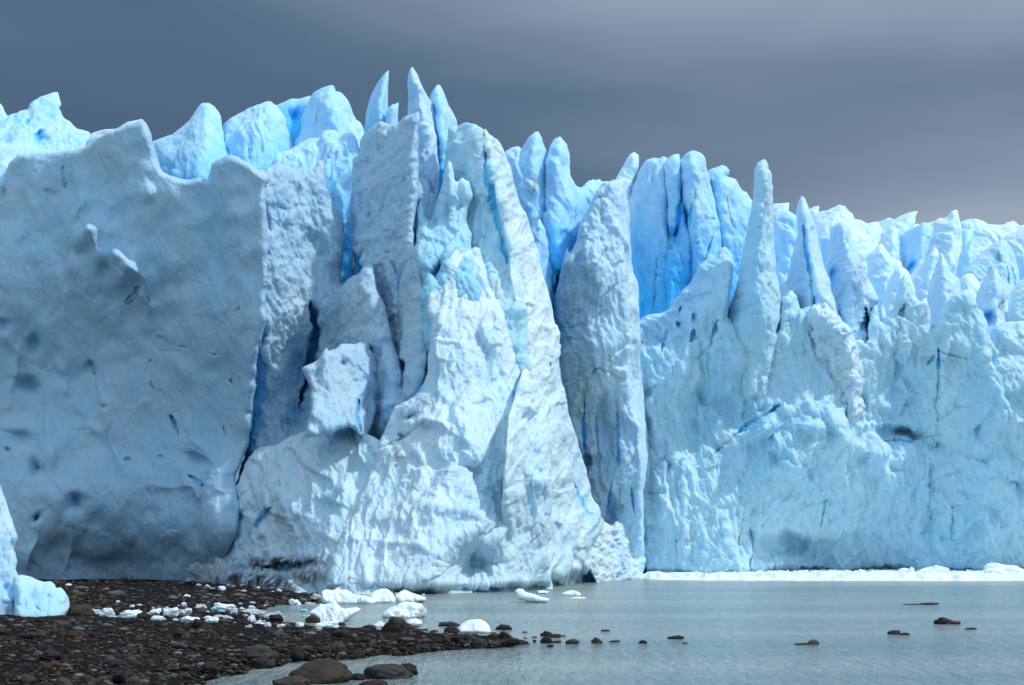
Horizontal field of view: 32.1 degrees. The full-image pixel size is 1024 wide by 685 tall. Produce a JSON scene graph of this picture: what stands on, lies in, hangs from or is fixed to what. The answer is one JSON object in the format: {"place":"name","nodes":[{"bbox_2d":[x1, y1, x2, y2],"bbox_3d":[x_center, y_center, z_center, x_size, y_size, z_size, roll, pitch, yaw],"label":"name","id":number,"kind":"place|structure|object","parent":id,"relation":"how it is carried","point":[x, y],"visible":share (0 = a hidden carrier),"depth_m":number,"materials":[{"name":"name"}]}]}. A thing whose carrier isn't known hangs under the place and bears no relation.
{"place":"outdoors","nodes":[
{"label":"outdoors","id":0,"kind":"place"},
{"bbox_2d":[0,579,527,684],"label":"gravel beach","id":1,"kind":"structure","parent":0,"point":[152,635],"depth_m":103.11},
{"bbox_2d":[0,486,17,614],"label":"ice block","id":2,"kind":"structure","parent":1,"relation":"on","point":[8,558],"depth_m":130.46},
{"bbox_2d":[21,675,35,684],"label":"stone","id":3,"kind":"object","parent":1,"relation":"on","point":[28,679],"visible":0.93,"depth_m":67.89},
{"bbox_2d":[20,632,39,638],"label":"stone","id":4,"kind":"object","parent":1,"relation":"on","point":[29,635],"visible":0.75,"depth_m":98.09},
{"bbox_2d":[14,575,69,616],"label":"ice block","id":5,"kind":"structure","parent":1,"relation":"on","point":[33,597],"depth_m":128.08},
{"bbox_2d":[40,663,52,672],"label":"stone","id":6,"kind":"object","parent":1,"relation":"on","point":[47,666],"visible":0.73,"depth_m":74.23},
{"bbox_2d":[39,649,61,660],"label":"stone","id":7,"kind":"object","parent":1,"relation":"on","point":[49,655],"visible":0.74,"depth_m":80.38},
{"bbox_2d":[51,620,70,627],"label":"stone","id":8,"kind":"object","parent":1,"relation":"on","point":[61,623],"visible":0.73,"depth_m":110.15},
{"bbox_2d":[51,677,72,684],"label":"stone","id":9,"kind":"object","parent":1,"relation":"on","point":[60,680],"visible":0.98,"depth_m":66.96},
{"bbox_2d":[66,631,86,636],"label":"stone","id":10,"kind":"object","parent":1,"relation":"on","point":[76,633],"visible":0.77,"depth_m":100.00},
{"bbox_2d":[68,604,95,614],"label":"stone","id":11,"kind":"object","parent":1,"relation":"on","point":[83,609],"visible":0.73,"depth_m":128.53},
{"bbox_2d":[99,608,114,615],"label":"ice chunk","id":12,"kind":"object","parent":1,"relation":"on","point":[107,612],"visible":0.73,"depth_m":126.85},
{"bbox_2d":[109,660,126,667],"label":"stone","id":13,"kind":"object","parent":1,"relation":"on","point":[114,664],"visible":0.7,"depth_m":76.50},
{"bbox_2d":[112,666,136,683],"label":"stone","id":14,"kind":"object","parent":1,"relation":"on","point":[122,675],"visible":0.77,"depth_m":68.20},
{"bbox_2d":[119,609,141,617],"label":"ice chunk","id":15,"kind":"object","parent":1,"relation":"on","point":[129,613],"visible":0.65,"depth_m":124.25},
{"bbox_2d":[125,676,142,684],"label":"stone","id":16,"kind":"object","parent":1,"relation":"on","point":[133,680],"visible":0.98,"depth_m":67.19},
{"bbox_2d":[0,120,268,580],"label":"ice wall","id":17,"kind":"structure","parent":1,"relation":"on","point":[134,277],"depth_m":246.09,"materials":[{"name":"ice"}]},
{"bbox_2d":[127,660,145,666],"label":"stone","id":18,"kind":"object","parent":1,"relation":"on","point":[135,663],"visible":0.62,"depth_m":76.52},
{"bbox_2d":[163,607,179,616],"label":"ice chunk","id":19,"kind":"object","parent":1,"relation":"on","point":[171,612],"visible":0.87,"depth_m":126.39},
{"bbox_2d":[173,641,187,648],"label":"stone","id":20,"kind":"object","parent":1,"relation":"on","point":[180,645],"visible":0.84,"depth_m":90.25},
{"bbox_2d":[191,618,202,627],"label":"stone","id":21,"kind":"object","parent":1,"relation":"on","point":[197,623],"visible":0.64,"depth_m":109.88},
{"bbox_2d":[200,661,218,677],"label":"stone","id":22,"kind":"object","parent":1,"relation":"on","point":[209,667],"visible":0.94,"depth_m":75.06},
{"bbox_2d":[205,597,230,603],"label":"stone","id":23,"kind":"object","parent":1,"relation":"on","point":[222,600],"visible":0.56,"depth_m":151.03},
{"bbox_2d":[214,602,235,610],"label":"ice chunk","id":24,"kind":"object","parent":1,"relation":"on","point":[225,607],"visible":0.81,"depth_m":135.60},
{"bbox_2d":[242,609,265,614],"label":"ice chunk","id":25,"kind":"object","parent":1,"relation":"on","point":[256,611],"visible":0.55,"depth_m":137.09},
{"bbox_2d":[242,644,272,660],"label":"stone","id":26,"kind":"object","parent":1,"relation":"on","point":[254,652],"visible":0.77,"depth_m":82.40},
{"bbox_2d":[249,657,275,668],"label":"stone","id":27,"kind":"object","parent":1,"relation":"on","point":[262,663],"visible":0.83,"depth_m":81.70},
{"bbox_2d":[269,614,283,621],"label":"stone","id":28,"kind":"object","parent":1,"relation":"on","point":[275,617],"visible":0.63,"depth_m":125.71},
{"bbox_2d":[185,427,396,594],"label":"ice slope","id":29,"kind":"structure","parent":1,"relation":"on","point":[299,494],"depth_m":216.09,"materials":[{"name":"ice"}]},
{"bbox_2d":[236,160,361,483],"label":"ice wall","id":30,"kind":"structure","parent":29,"relation":"on","point":[305,240],"depth_m":241.98,"materials":[{"name":"ice"}]},
{"bbox_2d":[334,169,361,282],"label":"ice slab","id":31,"kind":"structure","parent":30,"relation":"attached to","point":[342,193],"depth_m":261.91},
{"bbox_2d":[273,130,359,200],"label":"ice ridge","id":32,"kind":"structure","parent":31,"relation":"on","point":[334,152],"depth_m":276.81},
{"bbox_2d":[293,85,363,147],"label":"ice peak","id":33,"kind":"structure","parent":32,"relation":"on","point":[328,107],"depth_m":293.22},
{"bbox_2d":[364,70,388,133],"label":"ice spire","id":34,"kind":"structure","parent":33,"relation":"on","point":[377,107],"depth_m":277.67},
{"bbox_2d":[385,102,398,124],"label":"ice spire","id":35,"kind":"structure","parent":34,"relation":"attached to","point":[391,118],"depth_m":274.11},
{"bbox_2d":[302,342,377,437],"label":"ice block","id":36,"kind":"structure","parent":29,"relation":"on","point":[341,379],"depth_m":218.26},
{"bbox_2d":[335,264,405,439],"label":"ice pinnacle","id":37,"kind":"object","parent":29,"relation":"on","point":[362,315],"visible":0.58,"depth_m":229.25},
{"bbox_2d":[350,112,427,382],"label":"ice slab","id":38,"kind":"structure","parent":29,"relation":"on","point":[387,193],"depth_m":241.30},
{"bbox_2d":[272,675,310,684],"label":"boulder","id":39,"kind":"object","parent":1,"relation":"on","point":[294,680],"visible":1,"depth_m":70.99,"materials":[{"name":"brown stone"}]},
{"bbox_2d":[290,646,304,661],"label":"stone","id":40,"kind":"object","parent":1,"relation":"on","point":[297,654],"visible":1,"depth_m":85.82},
{"bbox_2d":[305,615,320,622],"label":"stone","id":41,"kind":"object","parent":1,"relation":"on","point":[312,619],"visible":0.64,"depth_m":125.24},
{"bbox_2d":[289,658,351,683],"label":"boulder","id":42,"kind":"object","parent":1,"relation":"on","point":[323,671],"visible":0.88,"depth_m":73.53,"materials":[{"name":"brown stone"}]},
{"bbox_2d":[314,621,338,627],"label":"ice chunk","id":43,"kind":"object","parent":1,"relation":"on","point":[331,624],"visible":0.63,"depth_m":116.25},
{"bbox_2d":[330,641,344,653],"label":"stone","id":44,"kind":"object","parent":1,"relation":"on","point":[334,647],"visible":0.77,"depth_m":89.92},
{"bbox_2d":[331,626,351,637],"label":"stone","id":45,"kind":"object","parent":1,"relation":"on","point":[341,631],"visible":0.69,"depth_m":101.78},
{"bbox_2d":[350,673,365,679],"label":"boulder","id":46,"kind":"object","parent":1,"relation":"on","point":[357,676],"visible":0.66,"depth_m":75.13,"materials":[{"name":"stone"}]},
{"bbox_2d":[359,680,387,684],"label":"boulder","id":47,"kind":"object","parent":1,"relation":"on","point":[375,682],"visible":1,"depth_m":71.38,"materials":[{"name":"red stone"}]},
{"bbox_2d":[363,663,412,678],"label":"boulder","id":48,"kind":"object","parent":1,"relation":"on","point":[387,671],"visible":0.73,"depth_m":75.75,"materials":[{"name":"grey stone"}]},
{"bbox_2d":[382,616,409,631],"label":"stone","id":49,"kind":"object","parent":1,"relation":"on","point":[393,623],"visible":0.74,"depth_m":110.37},
{"bbox_2d":[399,637,414,643],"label":"stone","id":50,"kind":"object","parent":1,"relation":"on","point":[407,639],"visible":0.81,"depth_m":95.93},
{"bbox_2d":[401,663,417,674],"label":"boulder","id":51,"kind":"object","parent":1,"relation":"on","point":[411,668],"visible":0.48,"depth_m":77.97,"materials":[{"name":"stone"}]},
{"bbox_2d":[326,247,552,593],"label":"ice buttress","id":52,"kind":"structure","parent":1,"relation":"on","point":[426,518],"depth_m":202.32,"materials":[{"name":"ice"}]},
{"bbox_2d":[397,244,427,399],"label":"ice pinnacle","id":53,"kind":"object","parent":52,"relation":"on","point":[413,356],"visible":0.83,"depth_m":223.95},
{"bbox_2d":[415,160,481,352],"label":"ice pinnacle","id":54,"kind":"object","parent":52,"relation":"on","point":[443,233],"visible":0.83,"depth_m":229.88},
{"bbox_2d":[407,67,438,236],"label":"ice spire","id":55,"kind":"structure","parent":54,"relation":"on","point":[419,101],"depth_m":258.89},
{"bbox_2d":[430,84,457,201],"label":"ice spire","id":56,"kind":"structure","parent":55,"relation":"attached to","point":[445,118],"depth_m":265.93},
{"bbox_2d":[444,122,532,379],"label":"ice tower","id":57,"kind":"structure","parent":52,"relation":"on","point":[467,157],"depth_m":235.07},
{"bbox_2d":[450,633,463,643],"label":"stone","id":58,"kind":"object","parent":1,"relation":"on","point":[456,638],"visible":0.78,"depth_m":98.62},
{"bbox_2d":[462,633,476,640],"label":"stone","id":59,"kind":"object","parent":1,"relation":"on","point":[467,636],"visible":0.73,"depth_m":99.39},
{"bbox_2d":[472,639,488,648],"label":"stone","id":60,"kind":"object","parent":1,"relation":"on","point":[482,643],"visible":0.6,"depth_m":96.56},
{"bbox_2d":[505,637,520,645],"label":"stone","id":61,"kind":"object","parent":1,"relation":"on","point":[512,641],"visible":1,"depth_m":97.08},
{"bbox_2d":[484,129,613,585],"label":"ice buttress","id":62,"kind":"structure","parent":1,"relation":"on","point":[576,521],"depth_m":229.29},
{"bbox_2d":[0,0,1023,224],"label":"sky","id":63,"kind":"structure","parent":0,"point":[879,110],"materials":[{"name":"grey"}]},
{"bbox_2d":[203,579,1023,684],"bbox_3d":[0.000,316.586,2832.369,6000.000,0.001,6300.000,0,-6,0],"label":"water","id":64,"kind":"structure","parent":0,"point":[736,632],"depth_m":110.49,"materials":[{"name":"liquid"}]},
{"bbox_2d":[308,600,360,621],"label":"ice berg","id":65,"kind":"object","parent":64,"relation":"on","point":[332,610],"visible":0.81,"depth_m":127.49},
{"bbox_2d":[321,588,376,603],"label":"ice berg","id":66,"kind":"object","parent":64,"relation":"on","point":[338,596],"visible":0.81,"depth_m":161.46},
{"bbox_2d":[369,588,395,602],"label":"ice berg","id":67,"kind":"object","parent":64,"relation":"on","point":[384,595],"visible":0.89,"depth_m":164.00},
{"bbox_2d":[382,601,426,617],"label":"ice berg","id":68,"kind":"object","parent":64,"relation":"on","point":[406,609],"visible":0.82,"depth_m":133.39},
{"bbox_2d":[395,590,425,602],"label":"ice berg","id":69,"kind":"object","parent":64,"relation":"on","point":[404,596],"visible":0.85,"depth_m":164.89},
{"bbox_2d":[406,618,422,625],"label":"ice berg","id":70,"kind":"object","parent":64,"relation":"on","point":[415,622],"visible":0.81,"depth_m":120.02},
{"bbox_2d":[457,619,490,632],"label":"ice berg","id":71,"kind":"object","parent":64,"relation":"on","point":[475,626],"visible":0.96,"depth_m":112.29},
{"bbox_2d":[515,588,549,601],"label":"ice berg","id":72,"kind":"object","parent":64,"relation":"on","point":[522,594],"visible":1,"depth_m":164.33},
{"bbox_2d":[562,590,580,595],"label":"ice berg","id":73,"kind":"object","parent":64,"relation":"on","point":[571,593],"visible":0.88,"depth_m":184.54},
{"bbox_2d":[553,177,647,573],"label":"ice tower","id":74,"kind":"structure","parent":64,"relation":"on","point":[596,310],"depth_m":257.90,"materials":[{"name":"ice"}]},
{"bbox_2d":[543,137,608,308],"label":"ice tower","id":75,"kind":"structure","parent":74,"relation":"on","point":[567,201],"depth_m":279.58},
{"bbox_2d":[531,219,551,303],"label":"ice fin","id":76,"kind":"object","parent":75,"relation":"attached to","point":[538,230],"visible":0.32,"depth_m":264.95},
{"bbox_2d":[589,520,645,581],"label":"ice boulder","id":77,"kind":"object","parent":64,"relation":"on","point":[613,559],"visible":0.8,"depth_m":249.66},
{"bbox_2d":[640,247,1023,573],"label":"ice cliff","id":78,"kind":"structure","parent":64,"relation":"on","point":[919,465],"depth_m":278.91,"materials":[{"name":"ice"}]},
{"bbox_2d":[728,159,780,402],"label":"ice spire","id":79,"kind":"structure","parent":78,"relation":"on","point":[754,313],"depth_m":276.40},
{"bbox_2d":[779,280,789,297],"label":"ice fin","id":80,"kind":"object","parent":78,"relation":"on","point":[784,288],"visible":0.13,"depth_m":296.12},
{"bbox_2d":[786,196,836,312],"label":"ice spire","id":81,"kind":"structure","parent":78,"relation":"on","point":[808,281],"depth_m":289.93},
{"bbox_2d":[806,302,865,422],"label":"ice outcrop","id":82,"kind":"object","parent":78,"relation":"attached to","point":[836,350],"visible":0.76,"depth_m":276.84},
{"bbox_2d":[640,568,1023,580],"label":"brash ice","id":83,"kind":"structure","parent":64,"relation":"on","point":[822,574],"depth_m":252.86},
{"bbox_2d":[917,565,949,572],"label":"ice floe","id":84,"kind":"object","parent":64,"relation":"on","point":[936,568],"visible":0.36,"depth_m":268.46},
{"bbox_2d":[934,617,952,623],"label":"stone","id":85,"kind":"object","parent":64,"relation":"in","point":[942,620],"visible":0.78,"depth_m":123.41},
{"bbox_2d":[983,563,1023,573],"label":"ice floe","id":86,"kind":"object","parent":64,"relation":"on","point":[998,568],"visible":0.47,"depth_m":268.26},
{"bbox_2d":[235,218,1019,571],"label":"glacier","id":87,"kind":"object","parent":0,"point":[887,218],"depth_m":293.33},
{"bbox_2d":[0,92,90,183],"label":"ice peak","id":88,"kind":"structure","parent":87,"relation":"on","point":[41,124],"depth_m":288.21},
{"bbox_2d":[80,119,142,147],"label":"snow bank","id":89,"kind":"structure","parent":88,"relation":"on","point":[94,136],"depth_m":282.63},
{"bbox_2d":[152,103,228,179],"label":"ice peak","id":90,"kind":"structure","parent":87,"relation":"on","point":[194,146],"depth_m":288.96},
{"bbox_2d":[223,101,293,170],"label":"ice peak","id":91,"kind":"structure","parent":87,"relation":"on","point":[258,137],"depth_m":290.40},
{"bbox_2d":[277,96,310,141],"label":"ice slab","id":92,"kind":"structure","parent":87,"relation":"on","point":[292,110],"depth_m":302.05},
{"bbox_2d":[505,131,547,227],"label":"ice tower","id":93,"kind":"structure","parent":87,"relation":"on","point":[527,161],"depth_m":283.45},
{"bbox_2d":[616,152,638,198],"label":"ice spire","id":94,"kind":"structure","parent":87,"relation":"on","point":[628,170],"depth_m":317.84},
{"bbox_2d":[628,156,668,318],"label":"ice tower","id":95,"kind":"structure","parent":87,"relation":"on","point":[648,209],"depth_m":304.69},
{"bbox_2d":[664,154,690,311],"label":"ice tower","id":96,"kind":"structure","parent":87,"relation":"on","point":[677,278],"depth_m":300.88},
{"bbox_2d":[680,150,721,281],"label":"ice tower","id":97,"kind":"structure","parent":87,"relation":"on","point":[701,213],"depth_m":299.82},
{"bbox_2d":[708,165,751,306],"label":"ice tower","id":98,"kind":"structure","parent":87,"relation":"on","point":[733,200],"depth_m":305.21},
{"bbox_2d":[773,203,788,212],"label":"ice fin","id":99,"kind":"object","parent":87,"relation":"on","point":[777,207],"visible":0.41,"depth_m":411.76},
{"bbox_2d":[773,210,797,284],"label":"ice fin","id":100,"kind":"object","parent":87,"relation":"on","point":[785,228],"visible":0.53,"depth_m":337.11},
{"bbox_2d":[818,231,829,264],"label":"ice fin","id":101,"kind":"object","parent":87,"relation":"on","point":[823,239],"visible":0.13,"depth_m":326.99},
{"bbox_2d":[817,211,850,235],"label":"ice fin","id":102,"kind":"object","parent":87,"relation":"on","point":[827,223],"visible":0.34,"depth_m":389.09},
{"bbox_2d":[812,205,881,248],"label":"ice fin","id":103,"kind":"object","parent":87,"relation":"on","point":[872,230],"visible":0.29,"depth_m":419.99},
{"bbox_2d":[828,222,873,274],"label":"ice fin","id":104,"kind":"object","parent":87,"relation":"on","point":[863,243],"visible":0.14,"depth_m":355.02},
{"bbox_2d":[824,222,878,342],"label":"ice block","id":105,"kind":"structure","parent":87,"relation":"on","point":[855,295],"depth_m":296.06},
{"bbox_2d":[867,244,901,314],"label":"ice fin","id":106,"kind":"object","parent":87,"relation":"on","point":[883,264],"visible":0.41,"depth_m":337.04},
{"bbox_2d":[878,227,899,260],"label":"ice fin","id":107,"kind":"object","parent":87,"relation":"on","point":[889,241],"visible":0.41,"depth_m":372.97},
{"bbox_2d":[880,211,917,238],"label":"ice fin","id":108,"kind":"object","parent":87,"relation":"on","point":[903,223],"visible":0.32,"depth_m":424.77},
{"bbox_2d":[883,266,915,315],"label":"ice fin","id":109,"kind":"object","parent":87,"relation":"on","point":[895,278],"visible":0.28,"depth_m":319.95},
{"bbox_2d":[899,222,933,273],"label":"ice fin","id":110,"kind":"object","parent":87,"relation":"on","point":[914,244],"visible":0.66,"depth_m":371.65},
{"bbox_2d":[910,247,938,300],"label":"ice fin","id":111,"kind":"object","parent":87,"relation":"on","point":[921,274],"visible":0.39,"depth_m":331.31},
{"bbox_2d":[925,210,962,275],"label":"ice fin","id":112,"kind":"object","parent":87,"relation":"on","point":[947,242],"visible":0.39,"depth_m":379.80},
{"bbox_2d":[927,253,960,327],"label":"ice spire","id":113,"kind":"structure","parent":87,"relation":"on","point":[944,284],"depth_m":313.05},
{"bbox_2d":[955,236,976,279],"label":"ice fin","id":114,"kind":"object","parent":87,"relation":"on","point":[967,257],"visible":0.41,"depth_m":357.75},
{"bbox_2d":[962,229,973,247],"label":"ice fin","id":115,"kind":"object","parent":87,"relation":"on","point":[967,235],"visible":0.45,"depth_m":386.66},
{"bbox_2d":[960,273,980,297],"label":"ice fin","id":116,"kind":"object","parent":87,"relation":"on","point":[970,282],"visible":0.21,"depth_m":325.06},
{"bbox_2d":[960,219,1016,256],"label":"ice fin","id":117,"kind":"object","parent":87,"relation":"on","point":[986,235],"visible":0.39,"depth_m":419.34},
{"bbox_2d":[962,239,1019,305],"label":"ice fin","id":118,"kind":"object","parent":87,"relation":"on","point":[999,255],"visible":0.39,"depth_m":343.86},
{"bbox_2d":[976,268,1005,335],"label":"ice spire","id":119,"kind":"structure","parent":87,"relation":"on","point":[991,299],"depth_m":310.15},
{"bbox_2d":[1003,227,1023,280],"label":"ice fin","id":120,"kind":"object","parent":87,"relation":"on","point":[1015,240],"visible":0.69,"depth_m":360.61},
{"bbox_2d":[1007,279,1023,321],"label":"ice fin","id":121,"kind":"object","parent":87,"relation":"on","point":[1016,307],"visible":0.51,"depth_m":317.99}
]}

